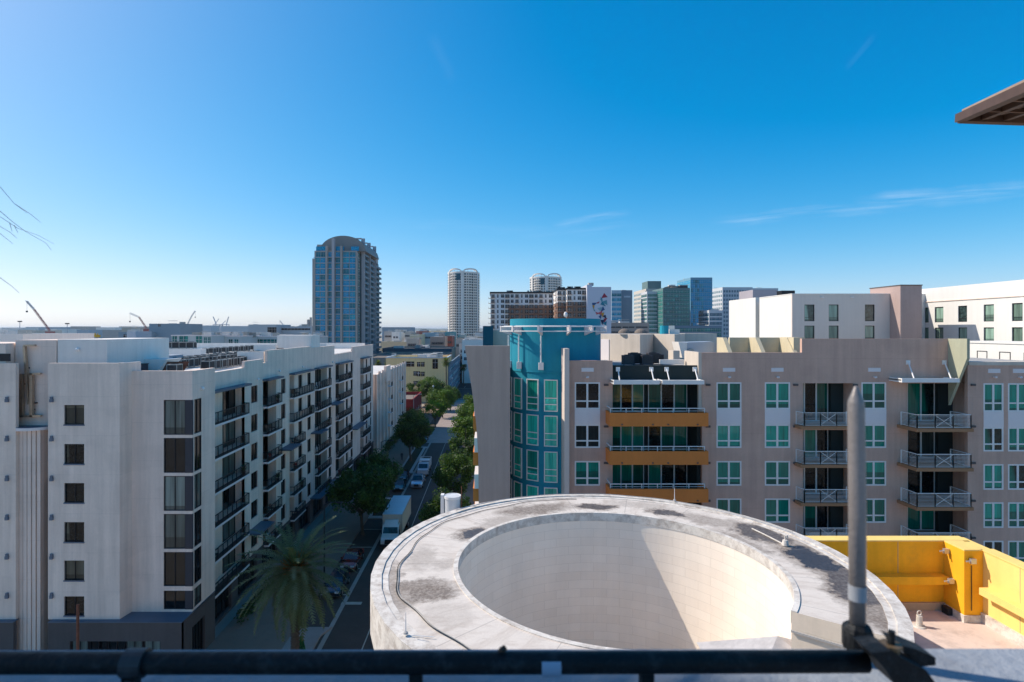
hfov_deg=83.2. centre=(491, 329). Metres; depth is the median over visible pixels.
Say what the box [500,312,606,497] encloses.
round tower
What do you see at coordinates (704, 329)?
office block
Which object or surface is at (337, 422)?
balcony door
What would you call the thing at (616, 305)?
office tower
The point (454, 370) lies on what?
corner building
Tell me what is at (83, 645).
window
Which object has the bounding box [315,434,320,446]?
balcony door
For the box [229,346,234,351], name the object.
air conditioner
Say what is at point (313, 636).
pavement island
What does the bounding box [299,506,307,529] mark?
shop window
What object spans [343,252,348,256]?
window
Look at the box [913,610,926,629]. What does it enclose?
davit anchor
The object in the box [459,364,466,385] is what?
fan palm
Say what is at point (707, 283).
window
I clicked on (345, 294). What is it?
window
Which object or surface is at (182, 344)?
air conditioner
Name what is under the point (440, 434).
road
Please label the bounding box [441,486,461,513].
exhaust stack
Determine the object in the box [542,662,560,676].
tape patch
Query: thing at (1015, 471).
window
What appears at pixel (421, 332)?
building
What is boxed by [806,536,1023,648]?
terrace building
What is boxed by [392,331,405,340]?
building
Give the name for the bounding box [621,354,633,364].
air conditioner
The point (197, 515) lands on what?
bay window
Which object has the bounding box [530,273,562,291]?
round tower
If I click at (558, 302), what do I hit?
apartment block
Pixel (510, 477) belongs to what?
window
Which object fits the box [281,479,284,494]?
window
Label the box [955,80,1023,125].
slatted canopy
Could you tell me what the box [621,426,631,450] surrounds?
balcony door
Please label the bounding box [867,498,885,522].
window
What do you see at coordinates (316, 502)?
shop window
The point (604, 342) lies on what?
door
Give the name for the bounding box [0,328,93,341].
building
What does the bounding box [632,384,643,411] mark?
balcony door
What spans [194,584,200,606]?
bay window
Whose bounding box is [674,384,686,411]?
balcony door
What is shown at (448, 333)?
building
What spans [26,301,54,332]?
crane
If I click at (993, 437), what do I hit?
window
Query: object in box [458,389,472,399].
road
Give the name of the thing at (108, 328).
port shed
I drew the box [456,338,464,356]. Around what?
building
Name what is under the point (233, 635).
pavement
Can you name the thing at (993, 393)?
window
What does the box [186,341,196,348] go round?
air conditioner
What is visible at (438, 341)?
building
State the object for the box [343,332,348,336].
window
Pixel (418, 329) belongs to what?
hills
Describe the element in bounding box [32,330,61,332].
port shed
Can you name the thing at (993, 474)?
window
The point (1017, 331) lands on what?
window
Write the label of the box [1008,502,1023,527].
window
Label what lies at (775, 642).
pyramid skylight
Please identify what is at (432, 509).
street tree
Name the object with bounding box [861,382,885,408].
window
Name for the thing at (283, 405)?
window
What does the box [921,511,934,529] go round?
balcony door
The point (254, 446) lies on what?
window
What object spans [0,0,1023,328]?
sky
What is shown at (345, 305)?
window
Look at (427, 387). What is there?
street tree
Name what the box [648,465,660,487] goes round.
balcony door
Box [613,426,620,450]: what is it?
balcony door
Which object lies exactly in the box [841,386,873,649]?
pipe mast
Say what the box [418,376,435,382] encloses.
street tree
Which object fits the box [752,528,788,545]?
roof anchor
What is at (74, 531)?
window
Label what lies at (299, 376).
window
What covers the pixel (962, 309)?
window
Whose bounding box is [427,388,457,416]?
street tree
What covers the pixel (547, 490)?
window
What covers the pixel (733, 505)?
window
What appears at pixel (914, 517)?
balcony door
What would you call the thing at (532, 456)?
window
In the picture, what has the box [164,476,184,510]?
window
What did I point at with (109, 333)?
port shed
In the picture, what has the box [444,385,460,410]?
street tree
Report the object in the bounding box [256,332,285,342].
terrace block
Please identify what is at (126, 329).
warehouse
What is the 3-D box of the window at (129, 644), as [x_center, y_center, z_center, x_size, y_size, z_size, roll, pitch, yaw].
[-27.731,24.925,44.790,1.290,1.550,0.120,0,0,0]
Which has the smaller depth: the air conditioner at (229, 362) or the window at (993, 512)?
the window at (993, 512)
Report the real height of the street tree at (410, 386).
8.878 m
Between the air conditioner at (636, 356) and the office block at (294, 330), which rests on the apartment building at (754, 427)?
the air conditioner at (636, 356)
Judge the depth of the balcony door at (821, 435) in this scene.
48.72 m
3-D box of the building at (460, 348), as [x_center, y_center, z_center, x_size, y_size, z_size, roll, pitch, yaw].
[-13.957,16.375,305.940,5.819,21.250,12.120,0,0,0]
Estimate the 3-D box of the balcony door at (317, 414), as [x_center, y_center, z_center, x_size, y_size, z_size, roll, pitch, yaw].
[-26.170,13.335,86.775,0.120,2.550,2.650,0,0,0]
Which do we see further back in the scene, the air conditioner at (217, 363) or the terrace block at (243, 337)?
the terrace block at (243, 337)
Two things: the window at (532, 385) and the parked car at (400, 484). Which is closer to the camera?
the window at (532, 385)
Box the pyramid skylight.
[696,636,790,648]
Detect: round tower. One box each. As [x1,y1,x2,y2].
[448,268,479,338]
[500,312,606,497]
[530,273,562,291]
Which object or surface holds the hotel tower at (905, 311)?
on the ground
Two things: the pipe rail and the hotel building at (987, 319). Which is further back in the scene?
the hotel building at (987, 319)
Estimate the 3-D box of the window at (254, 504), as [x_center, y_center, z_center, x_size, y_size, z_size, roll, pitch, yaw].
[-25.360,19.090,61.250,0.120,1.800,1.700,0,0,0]
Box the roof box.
[141,363,148,370]
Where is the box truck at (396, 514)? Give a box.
[380,495,410,546]
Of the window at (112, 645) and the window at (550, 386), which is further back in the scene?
the window at (550, 386)
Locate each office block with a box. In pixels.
[281,325,311,334]
[669,325,721,336]
[699,309,722,336]
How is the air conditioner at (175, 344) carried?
on the apartment block at (125, 481)
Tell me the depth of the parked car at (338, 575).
59.08 m
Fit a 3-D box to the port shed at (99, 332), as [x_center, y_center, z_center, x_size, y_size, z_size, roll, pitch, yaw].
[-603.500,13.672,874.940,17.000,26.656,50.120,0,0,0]
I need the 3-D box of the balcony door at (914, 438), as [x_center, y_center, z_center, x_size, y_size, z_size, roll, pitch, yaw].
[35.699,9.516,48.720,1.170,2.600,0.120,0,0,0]
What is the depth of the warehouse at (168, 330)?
255.00 m
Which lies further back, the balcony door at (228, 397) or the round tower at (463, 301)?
the round tower at (463, 301)
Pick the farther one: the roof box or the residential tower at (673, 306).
the residential tower at (673, 306)
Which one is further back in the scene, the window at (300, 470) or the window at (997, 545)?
the window at (300, 470)
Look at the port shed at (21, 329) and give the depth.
1113.12 m
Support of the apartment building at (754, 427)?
on the ground
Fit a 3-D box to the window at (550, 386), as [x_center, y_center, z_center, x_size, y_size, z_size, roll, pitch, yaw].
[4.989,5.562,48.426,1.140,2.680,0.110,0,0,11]
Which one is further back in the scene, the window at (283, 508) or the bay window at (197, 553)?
the window at (283, 508)
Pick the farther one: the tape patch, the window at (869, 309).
the window at (869, 309)
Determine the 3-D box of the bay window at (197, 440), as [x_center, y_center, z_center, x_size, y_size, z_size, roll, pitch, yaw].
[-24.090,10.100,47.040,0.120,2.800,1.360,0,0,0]
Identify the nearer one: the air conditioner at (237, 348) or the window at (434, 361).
the air conditioner at (237, 348)
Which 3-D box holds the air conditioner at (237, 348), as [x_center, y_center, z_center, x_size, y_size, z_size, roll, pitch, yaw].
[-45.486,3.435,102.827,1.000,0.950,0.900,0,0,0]
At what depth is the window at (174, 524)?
46.30 m
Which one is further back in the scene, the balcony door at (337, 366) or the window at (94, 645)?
the balcony door at (337, 366)
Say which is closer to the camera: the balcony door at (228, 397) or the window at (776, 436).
the window at (776, 436)
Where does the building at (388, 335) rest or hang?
on the ground
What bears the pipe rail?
on the parapet wall
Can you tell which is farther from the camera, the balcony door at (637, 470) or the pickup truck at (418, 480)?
the pickup truck at (418, 480)
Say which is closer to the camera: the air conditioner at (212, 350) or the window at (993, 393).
the window at (993, 393)
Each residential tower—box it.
[641,291,656,333]
[652,288,689,333]
[664,285,687,287]
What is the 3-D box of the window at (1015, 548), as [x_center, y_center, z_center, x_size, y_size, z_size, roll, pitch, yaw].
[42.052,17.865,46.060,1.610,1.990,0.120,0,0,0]
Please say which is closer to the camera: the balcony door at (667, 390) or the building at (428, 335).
the balcony door at (667, 390)
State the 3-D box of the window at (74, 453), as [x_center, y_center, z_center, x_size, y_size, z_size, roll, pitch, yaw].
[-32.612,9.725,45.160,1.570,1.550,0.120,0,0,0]
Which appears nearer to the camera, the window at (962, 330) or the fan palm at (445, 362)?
the window at (962, 330)
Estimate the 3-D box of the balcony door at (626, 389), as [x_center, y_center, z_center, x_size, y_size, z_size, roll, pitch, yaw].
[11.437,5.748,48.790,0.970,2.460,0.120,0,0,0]
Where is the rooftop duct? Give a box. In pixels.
[672,341,716,357]
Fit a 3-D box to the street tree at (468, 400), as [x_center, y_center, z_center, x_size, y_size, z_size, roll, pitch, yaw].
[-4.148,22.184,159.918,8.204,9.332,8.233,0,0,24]
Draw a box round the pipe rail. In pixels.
[0,648,871,681]
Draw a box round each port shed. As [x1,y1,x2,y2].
[1,328,38,330]
[26,327,69,329]
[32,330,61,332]
[45,329,79,332]
[70,326,100,329]
[77,330,101,338]
[96,327,129,329]
[102,330,121,337]
[203,325,218,331]
[221,326,247,332]
[382,327,414,341]
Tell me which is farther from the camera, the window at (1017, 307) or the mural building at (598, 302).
the mural building at (598, 302)
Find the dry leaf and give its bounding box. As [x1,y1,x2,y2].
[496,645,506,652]
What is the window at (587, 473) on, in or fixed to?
in the apartment building at (754, 427)
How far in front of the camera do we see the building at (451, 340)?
420.00 m
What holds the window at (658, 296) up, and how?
in the residential tower at (673, 306)
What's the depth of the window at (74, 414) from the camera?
45.16 m
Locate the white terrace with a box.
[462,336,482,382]
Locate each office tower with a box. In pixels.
[611,290,620,322]
[621,290,631,322]
[634,289,655,322]
[712,287,752,339]
[753,288,777,290]
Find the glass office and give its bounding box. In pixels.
[642,281,660,289]
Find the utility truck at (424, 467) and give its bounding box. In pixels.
[417,456,431,475]
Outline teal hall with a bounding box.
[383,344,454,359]
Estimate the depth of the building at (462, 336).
450.00 m
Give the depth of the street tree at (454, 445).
98.57 m
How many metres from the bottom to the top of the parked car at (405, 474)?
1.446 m
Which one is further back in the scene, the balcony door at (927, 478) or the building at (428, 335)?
the building at (428, 335)
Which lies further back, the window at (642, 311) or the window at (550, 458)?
the window at (642, 311)
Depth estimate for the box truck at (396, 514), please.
72.90 m
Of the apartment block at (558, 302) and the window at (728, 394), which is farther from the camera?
the apartment block at (558, 302)
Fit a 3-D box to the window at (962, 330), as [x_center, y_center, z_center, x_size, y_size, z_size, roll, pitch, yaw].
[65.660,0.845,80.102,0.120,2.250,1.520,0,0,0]
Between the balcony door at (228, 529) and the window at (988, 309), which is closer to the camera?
the balcony door at (228, 529)
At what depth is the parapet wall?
1.16 m
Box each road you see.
[302,415,469,649]
[426,400,464,442]
[457,381,471,388]
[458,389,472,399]
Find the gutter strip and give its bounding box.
[317,443,430,649]
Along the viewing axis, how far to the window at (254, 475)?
61.25 m
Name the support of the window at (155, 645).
in the apartment block at (125, 481)
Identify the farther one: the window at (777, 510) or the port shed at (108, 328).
the port shed at (108, 328)
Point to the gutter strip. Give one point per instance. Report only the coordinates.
(326, 635)
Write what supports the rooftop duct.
on the apartment building at (754, 427)
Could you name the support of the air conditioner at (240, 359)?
on the apartment block at (125, 481)
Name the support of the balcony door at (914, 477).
in the apartment building at (754, 427)
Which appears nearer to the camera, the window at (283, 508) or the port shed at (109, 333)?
the window at (283, 508)
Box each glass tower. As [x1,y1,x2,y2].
[312,236,381,353]
[677,277,711,325]
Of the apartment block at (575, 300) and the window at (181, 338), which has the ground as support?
the apartment block at (575, 300)
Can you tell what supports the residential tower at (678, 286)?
on the ground
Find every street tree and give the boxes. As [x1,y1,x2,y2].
[324,461,395,534]
[355,447,403,514]
[393,410,434,460]
[397,406,429,449]
[406,381,425,396]
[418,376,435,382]
[418,487,470,520]
[419,378,445,406]
[424,400,446,427]
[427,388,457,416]
[431,451,477,493]
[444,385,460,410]
[446,434,474,483]
[447,413,473,441]
[455,403,473,417]
[460,393,473,406]
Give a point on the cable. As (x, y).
(437, 629)
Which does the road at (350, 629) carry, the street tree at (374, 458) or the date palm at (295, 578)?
the date palm at (295, 578)
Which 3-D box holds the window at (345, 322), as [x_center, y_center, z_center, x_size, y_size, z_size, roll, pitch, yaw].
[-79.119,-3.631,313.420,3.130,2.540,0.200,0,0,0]
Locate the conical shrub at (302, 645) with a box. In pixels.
[299,636,305,649]
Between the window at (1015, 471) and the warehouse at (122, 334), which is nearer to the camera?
the window at (1015, 471)
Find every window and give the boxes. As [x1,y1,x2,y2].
[65,405,83,423]
[65,444,83,463]
[65,483,83,501]
[65,522,83,540]
[65,561,83,579]
[65,596,83,614]
[72,641,88,649]
[90,641,107,649]
[108,641,125,649]
[126,641,143,648]
[144,641,160,649]
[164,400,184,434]
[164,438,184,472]
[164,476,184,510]
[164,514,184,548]
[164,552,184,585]
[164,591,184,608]
[179,336,187,341]
[192,617,202,649]
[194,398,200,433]
[194,435,200,471]
[194,472,200,508]
[194,509,200,546]
[194,546,200,583]
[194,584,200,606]
[196,336,201,342]
[215,586,228,619]
[238,558,253,595]
[251,385,256,402]
[251,414,256,431]
[251,442,256,460]
[251,471,256,489]
[251,499,256,518]
[251,535,256,547]
[262,541,274,569]
[281,379,284,393]
[281,404,284,418]
[281,429,284,443]
[281,454,284,469]
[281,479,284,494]
[281,504,284,520]
[282,522,292,549]
[298,374,301,387]
[298,398,301,410]
[298,421,301,434]
[298,445,301,458]
[298,468,301,481]
[298,491,301,504]
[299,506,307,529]
[313,499,320,516]
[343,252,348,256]
[343,258,348,262]
[343,269,348,273]
[343,275,348,279]
[343,286,348,290]
[343,292,348,296]
[343,303,348,307]
[343,309,348,313]
[343,320,348,324]
[343,326,348,330]
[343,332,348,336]
[354,458,357,470]
[432,359,437,368]
[510,376,511,406]
[510,410,511,439]
[510,443,511,473]
[510,477,511,497]
[514,377,521,408]
[514,412,521,442]
[514,446,521,477]
[514,480,521,496]
[526,379,538,410]
[526,414,538,445]
[526,449,538,481]
[526,485,538,495]
[530,278,561,289]
[544,380,557,411]
[544,415,557,446]
[544,451,557,482]
[544,487,557,493]
[575,382,599,408]
[575,424,599,447]
[575,461,599,485]
[634,294,639,320]
[641,294,646,322]
[657,290,688,333]
[677,280,711,308]
[710,328,720,335]
[712,290,747,309]
[716,382,740,408]
[716,424,740,447]
[716,461,740,485]
[716,498,740,513]
[765,382,789,408]
[765,424,789,447]
[765,461,789,485]
[765,498,789,522]
[804,305,813,320]
[804,326,813,338]
[829,305,837,320]
[829,326,837,338]
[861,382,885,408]
[865,305,873,320]
[865,326,873,338]
[865,424,885,447]
[866,461,885,485]
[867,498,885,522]
[925,307,928,322]
[925,328,928,338]
[935,307,942,321]
[935,328,942,338]
[959,306,966,321]
[959,327,966,338]
[983,383,1003,411]
[983,427,1003,450]
[983,464,1003,489]
[983,502,1003,527]
[983,541,1003,552]
[984,304,993,321]
[984,327,993,340]
[1008,383,1023,411]
[1008,427,1023,450]
[1008,464,1023,489]
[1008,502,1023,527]
[1008,541,1023,561]
[1013,303,1022,320]
[1013,327,1022,340]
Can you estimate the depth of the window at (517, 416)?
50.20 m
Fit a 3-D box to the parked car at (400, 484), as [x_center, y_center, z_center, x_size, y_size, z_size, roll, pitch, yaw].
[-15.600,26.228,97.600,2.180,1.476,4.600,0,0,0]
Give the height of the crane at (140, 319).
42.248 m
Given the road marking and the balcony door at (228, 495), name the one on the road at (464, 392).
the road marking
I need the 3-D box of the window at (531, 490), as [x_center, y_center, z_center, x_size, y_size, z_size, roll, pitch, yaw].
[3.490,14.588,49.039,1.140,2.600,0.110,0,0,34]
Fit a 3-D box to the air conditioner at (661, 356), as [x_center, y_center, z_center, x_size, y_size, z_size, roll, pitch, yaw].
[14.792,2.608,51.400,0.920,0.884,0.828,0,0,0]
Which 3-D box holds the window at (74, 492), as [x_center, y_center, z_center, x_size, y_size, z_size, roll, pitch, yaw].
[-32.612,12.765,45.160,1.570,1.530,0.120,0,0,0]
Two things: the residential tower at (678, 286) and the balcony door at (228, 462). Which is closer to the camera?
the balcony door at (228, 462)
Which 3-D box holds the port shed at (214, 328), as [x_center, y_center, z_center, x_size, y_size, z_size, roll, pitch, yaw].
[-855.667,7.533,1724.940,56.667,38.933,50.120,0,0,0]
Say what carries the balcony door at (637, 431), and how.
in the apartment building at (754, 427)
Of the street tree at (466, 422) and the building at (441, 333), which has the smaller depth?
the street tree at (466, 422)
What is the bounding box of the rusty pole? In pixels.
[76,604,78,649]
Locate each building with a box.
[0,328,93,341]
[370,494,914,649]
[373,362,405,453]
[384,329,394,340]
[385,352,451,401]
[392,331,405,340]
[401,330,413,339]
[406,335,422,345]
[406,392,421,412]
[410,333,424,344]
[416,329,428,333]
[422,332,438,345]
[430,336,447,345]
[438,331,444,336]
[444,335,455,345]
[445,330,455,348]
[448,354,460,388]
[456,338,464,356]
[458,334,468,337]
[459,343,461,380]
[465,326,1023,561]
[581,283,610,333]
[729,290,889,338]
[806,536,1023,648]
[922,280,1023,360]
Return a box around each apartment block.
[0,331,373,649]
[488,290,552,329]
[552,287,565,317]
[563,286,585,317]
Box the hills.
[0,328,482,330]
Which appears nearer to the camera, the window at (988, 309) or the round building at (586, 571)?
the round building at (586, 571)
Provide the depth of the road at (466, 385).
277.51 m
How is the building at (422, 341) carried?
on the ground
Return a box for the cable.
[396,494,791,649]
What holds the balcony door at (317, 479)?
in the apartment block at (125, 481)
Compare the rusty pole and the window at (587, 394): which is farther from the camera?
the window at (587, 394)
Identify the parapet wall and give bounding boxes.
[0,649,1023,681]
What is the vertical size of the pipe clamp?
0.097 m
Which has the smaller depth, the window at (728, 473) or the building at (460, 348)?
the window at (728, 473)
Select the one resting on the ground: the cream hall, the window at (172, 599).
the cream hall
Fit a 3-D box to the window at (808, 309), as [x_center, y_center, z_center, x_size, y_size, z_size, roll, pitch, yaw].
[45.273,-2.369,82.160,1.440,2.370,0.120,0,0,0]
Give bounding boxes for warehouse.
[118,329,155,337]
[122,326,148,331]
[149,322,202,348]
[248,324,290,335]
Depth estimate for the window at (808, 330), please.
82.16 m
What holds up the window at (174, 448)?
in the apartment block at (125, 481)
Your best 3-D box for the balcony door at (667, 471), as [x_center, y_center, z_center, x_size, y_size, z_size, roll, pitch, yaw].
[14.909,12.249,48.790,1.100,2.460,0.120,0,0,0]
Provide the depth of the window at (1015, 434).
46.06 m
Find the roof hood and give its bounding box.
[144,358,188,370]
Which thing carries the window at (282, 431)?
in the apartment block at (125, 481)
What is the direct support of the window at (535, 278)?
in the round tower at (544, 283)
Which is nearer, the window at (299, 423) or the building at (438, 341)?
the window at (299, 423)
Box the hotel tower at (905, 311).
[869,285,921,338]
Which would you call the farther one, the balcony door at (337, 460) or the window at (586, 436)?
the balcony door at (337, 460)
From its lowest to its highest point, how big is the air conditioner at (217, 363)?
0.950 m
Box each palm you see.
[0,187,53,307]
[226,515,360,649]
[374,359,381,365]
[441,357,449,401]
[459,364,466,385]
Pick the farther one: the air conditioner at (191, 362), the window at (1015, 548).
the air conditioner at (191, 362)
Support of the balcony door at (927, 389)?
in the apartment building at (754, 427)
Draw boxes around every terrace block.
[171,331,229,348]
[222,332,261,342]
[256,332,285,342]
[302,332,327,342]
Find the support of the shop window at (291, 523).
in the apartment block at (125, 481)
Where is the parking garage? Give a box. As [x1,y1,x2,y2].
[611,321,648,333]
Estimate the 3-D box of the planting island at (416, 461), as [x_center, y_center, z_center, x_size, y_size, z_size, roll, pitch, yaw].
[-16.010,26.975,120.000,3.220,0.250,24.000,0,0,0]
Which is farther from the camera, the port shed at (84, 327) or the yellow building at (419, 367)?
the port shed at (84, 327)
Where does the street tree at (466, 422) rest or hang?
on the pavement at (469, 493)
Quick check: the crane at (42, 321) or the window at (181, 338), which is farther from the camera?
the crane at (42, 321)
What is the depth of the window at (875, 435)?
47.06 m
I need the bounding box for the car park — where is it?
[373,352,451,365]
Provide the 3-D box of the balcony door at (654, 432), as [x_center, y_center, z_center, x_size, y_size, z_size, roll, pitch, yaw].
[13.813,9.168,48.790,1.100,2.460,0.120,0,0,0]
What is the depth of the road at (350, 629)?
60.72 m
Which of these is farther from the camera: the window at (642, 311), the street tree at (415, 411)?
the window at (642, 311)
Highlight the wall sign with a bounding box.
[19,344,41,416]
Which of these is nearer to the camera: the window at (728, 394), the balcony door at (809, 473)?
the window at (728, 394)
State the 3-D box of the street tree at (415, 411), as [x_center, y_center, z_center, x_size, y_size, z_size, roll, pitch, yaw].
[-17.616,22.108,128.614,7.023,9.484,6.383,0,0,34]
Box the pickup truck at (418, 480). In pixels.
[410,473,425,487]
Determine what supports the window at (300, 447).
in the apartment block at (125, 481)
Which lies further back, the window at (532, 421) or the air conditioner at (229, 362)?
the air conditioner at (229, 362)
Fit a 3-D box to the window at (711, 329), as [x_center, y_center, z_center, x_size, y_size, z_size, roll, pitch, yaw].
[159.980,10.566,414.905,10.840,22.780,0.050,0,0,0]
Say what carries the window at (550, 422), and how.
in the round tower at (537, 345)
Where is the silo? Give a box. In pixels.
[307,317,311,325]
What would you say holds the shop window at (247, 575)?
in the apartment block at (125, 481)
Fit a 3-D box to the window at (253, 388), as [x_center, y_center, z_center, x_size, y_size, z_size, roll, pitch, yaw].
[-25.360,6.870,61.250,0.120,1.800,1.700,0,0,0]
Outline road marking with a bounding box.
[321,387,471,649]
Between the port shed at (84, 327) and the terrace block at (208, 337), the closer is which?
the terrace block at (208, 337)
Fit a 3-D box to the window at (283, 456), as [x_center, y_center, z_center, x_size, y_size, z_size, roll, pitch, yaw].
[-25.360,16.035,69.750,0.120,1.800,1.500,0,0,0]
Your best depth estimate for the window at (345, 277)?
313.34 m
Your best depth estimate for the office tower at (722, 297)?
560.00 m
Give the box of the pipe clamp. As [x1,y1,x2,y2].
[853,629,935,681]
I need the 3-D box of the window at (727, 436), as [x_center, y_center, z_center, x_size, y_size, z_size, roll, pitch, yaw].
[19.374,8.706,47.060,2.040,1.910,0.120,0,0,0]
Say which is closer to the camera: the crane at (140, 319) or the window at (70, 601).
the window at (70, 601)
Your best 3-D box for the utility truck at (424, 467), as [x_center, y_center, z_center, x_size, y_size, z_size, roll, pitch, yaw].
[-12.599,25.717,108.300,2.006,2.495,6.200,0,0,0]
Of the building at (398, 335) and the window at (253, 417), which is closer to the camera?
the window at (253, 417)
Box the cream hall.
[380,340,405,352]
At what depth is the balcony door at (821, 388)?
48.72 m
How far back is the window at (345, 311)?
313.34 m
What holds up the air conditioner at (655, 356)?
on the apartment building at (754, 427)
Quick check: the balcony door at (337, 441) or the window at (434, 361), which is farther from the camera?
the window at (434, 361)
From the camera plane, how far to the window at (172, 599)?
46.30 m
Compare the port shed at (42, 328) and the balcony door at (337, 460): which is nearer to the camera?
the balcony door at (337, 460)
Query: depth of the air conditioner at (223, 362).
58.49 m
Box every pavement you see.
[206,402,438,649]
[462,475,474,504]
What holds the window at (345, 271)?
in the glass tower at (346, 278)
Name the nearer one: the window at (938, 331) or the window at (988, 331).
the window at (988, 331)
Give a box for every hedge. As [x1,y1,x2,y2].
[233,577,272,624]
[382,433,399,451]
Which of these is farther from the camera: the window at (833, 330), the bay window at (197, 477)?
the window at (833, 330)
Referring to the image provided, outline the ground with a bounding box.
[215,331,480,637]
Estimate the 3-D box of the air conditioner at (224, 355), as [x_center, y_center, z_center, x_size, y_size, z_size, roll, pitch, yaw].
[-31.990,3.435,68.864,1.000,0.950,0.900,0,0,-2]
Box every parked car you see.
[324,568,349,596]
[340,548,363,570]
[392,479,405,490]
[398,470,409,480]
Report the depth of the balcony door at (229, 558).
57.33 m
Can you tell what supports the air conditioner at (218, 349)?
on the apartment block at (125, 481)
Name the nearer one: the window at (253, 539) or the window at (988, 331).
the window at (253, 539)
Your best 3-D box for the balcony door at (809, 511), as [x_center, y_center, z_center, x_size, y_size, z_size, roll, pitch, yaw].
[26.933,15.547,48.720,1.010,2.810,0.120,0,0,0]
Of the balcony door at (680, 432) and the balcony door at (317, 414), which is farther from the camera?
the balcony door at (317, 414)
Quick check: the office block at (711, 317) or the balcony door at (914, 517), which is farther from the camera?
the office block at (711, 317)
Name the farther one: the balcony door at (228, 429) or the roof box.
the balcony door at (228, 429)
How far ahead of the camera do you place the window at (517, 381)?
50.17 m
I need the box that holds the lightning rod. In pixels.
[403,613,407,634]
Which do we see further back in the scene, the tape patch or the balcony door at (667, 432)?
the balcony door at (667, 432)
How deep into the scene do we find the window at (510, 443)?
51.45 m
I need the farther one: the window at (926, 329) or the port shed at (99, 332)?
the port shed at (99, 332)
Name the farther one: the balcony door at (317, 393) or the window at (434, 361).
the window at (434, 361)
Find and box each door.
[222,389,234,416]
[222,421,234,447]
[222,453,234,479]
[222,484,234,509]
[222,516,234,541]
[222,548,234,573]
[315,369,320,384]
[315,390,320,405]
[315,411,320,426]
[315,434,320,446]
[315,454,320,466]
[315,475,320,488]
[336,365,338,379]
[336,383,338,396]
[336,421,338,433]
[336,440,338,450]
[336,459,338,469]
[601,339,608,359]
[613,384,620,411]
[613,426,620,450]
[613,465,620,487]
[621,384,631,411]
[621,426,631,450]
[621,465,631,487]
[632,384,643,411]
[632,426,643,450]
[632,465,643,487]
[648,384,660,411]
[648,426,660,450]
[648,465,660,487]
[661,384,673,411]
[661,426,673,450]
[661,465,673,487]
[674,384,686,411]
[674,426,686,450]
[674,465,686,487]
[803,383,803,420]
[804,383,815,420]
[804,430,815,457]
[804,468,815,493]
[804,506,815,527]
[816,383,827,420]
[816,430,827,457]
[816,468,827,493]
[816,506,827,527]
[908,383,920,420]
[908,430,920,457]
[908,469,920,493]
[908,507,920,529]
[921,383,934,420]
[921,432,934,457]
[921,472,934,492]
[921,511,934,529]
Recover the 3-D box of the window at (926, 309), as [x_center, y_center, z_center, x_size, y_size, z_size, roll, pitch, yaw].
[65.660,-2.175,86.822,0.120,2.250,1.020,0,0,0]
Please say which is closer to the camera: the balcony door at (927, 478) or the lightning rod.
the lightning rod
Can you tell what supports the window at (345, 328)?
in the glass tower at (346, 278)
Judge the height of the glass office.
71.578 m
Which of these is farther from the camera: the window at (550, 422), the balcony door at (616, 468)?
the balcony door at (616, 468)
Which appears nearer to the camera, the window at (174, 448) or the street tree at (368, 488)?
the window at (174, 448)
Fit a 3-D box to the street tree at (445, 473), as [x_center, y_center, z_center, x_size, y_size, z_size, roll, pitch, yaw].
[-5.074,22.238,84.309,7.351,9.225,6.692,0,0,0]
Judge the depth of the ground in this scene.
58.73 m
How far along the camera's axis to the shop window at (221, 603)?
54.28 m
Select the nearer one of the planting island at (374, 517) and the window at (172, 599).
the window at (172, 599)
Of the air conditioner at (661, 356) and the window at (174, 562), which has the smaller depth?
the window at (174, 562)
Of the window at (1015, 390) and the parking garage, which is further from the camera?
the parking garage
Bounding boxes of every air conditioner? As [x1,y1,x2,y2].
[166,363,182,370]
[172,341,179,347]
[179,341,186,348]
[183,358,193,367]
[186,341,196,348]
[191,357,198,366]
[196,357,204,365]
[200,360,214,368]
[209,348,215,352]
[210,359,220,368]
[215,347,221,352]
[218,354,229,357]
[218,358,226,367]
[222,347,228,351]
[224,358,231,366]
[228,357,237,366]
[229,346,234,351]
[233,346,240,350]
[235,356,243,364]
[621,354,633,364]
[628,352,640,361]
[640,354,652,364]
[646,352,658,362]
[653,354,663,363]
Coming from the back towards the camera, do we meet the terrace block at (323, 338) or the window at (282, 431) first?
the terrace block at (323, 338)
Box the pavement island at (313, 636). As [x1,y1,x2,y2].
[282,627,331,649]
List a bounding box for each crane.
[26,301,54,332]
[129,313,148,330]
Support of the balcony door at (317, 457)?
in the apartment block at (125, 481)
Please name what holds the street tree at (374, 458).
on the planting bed at (380, 513)
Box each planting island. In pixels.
[368,498,391,518]
[402,447,427,472]
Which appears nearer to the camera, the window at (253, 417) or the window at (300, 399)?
the window at (253, 417)
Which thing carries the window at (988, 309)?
in the hotel building at (987, 319)
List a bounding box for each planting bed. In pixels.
[372,499,390,515]
[402,447,422,470]
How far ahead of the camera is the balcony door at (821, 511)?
48.72 m
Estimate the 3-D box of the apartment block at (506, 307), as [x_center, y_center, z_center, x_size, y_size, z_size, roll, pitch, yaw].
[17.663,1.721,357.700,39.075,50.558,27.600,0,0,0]
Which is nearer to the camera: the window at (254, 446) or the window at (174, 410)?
the window at (174, 410)

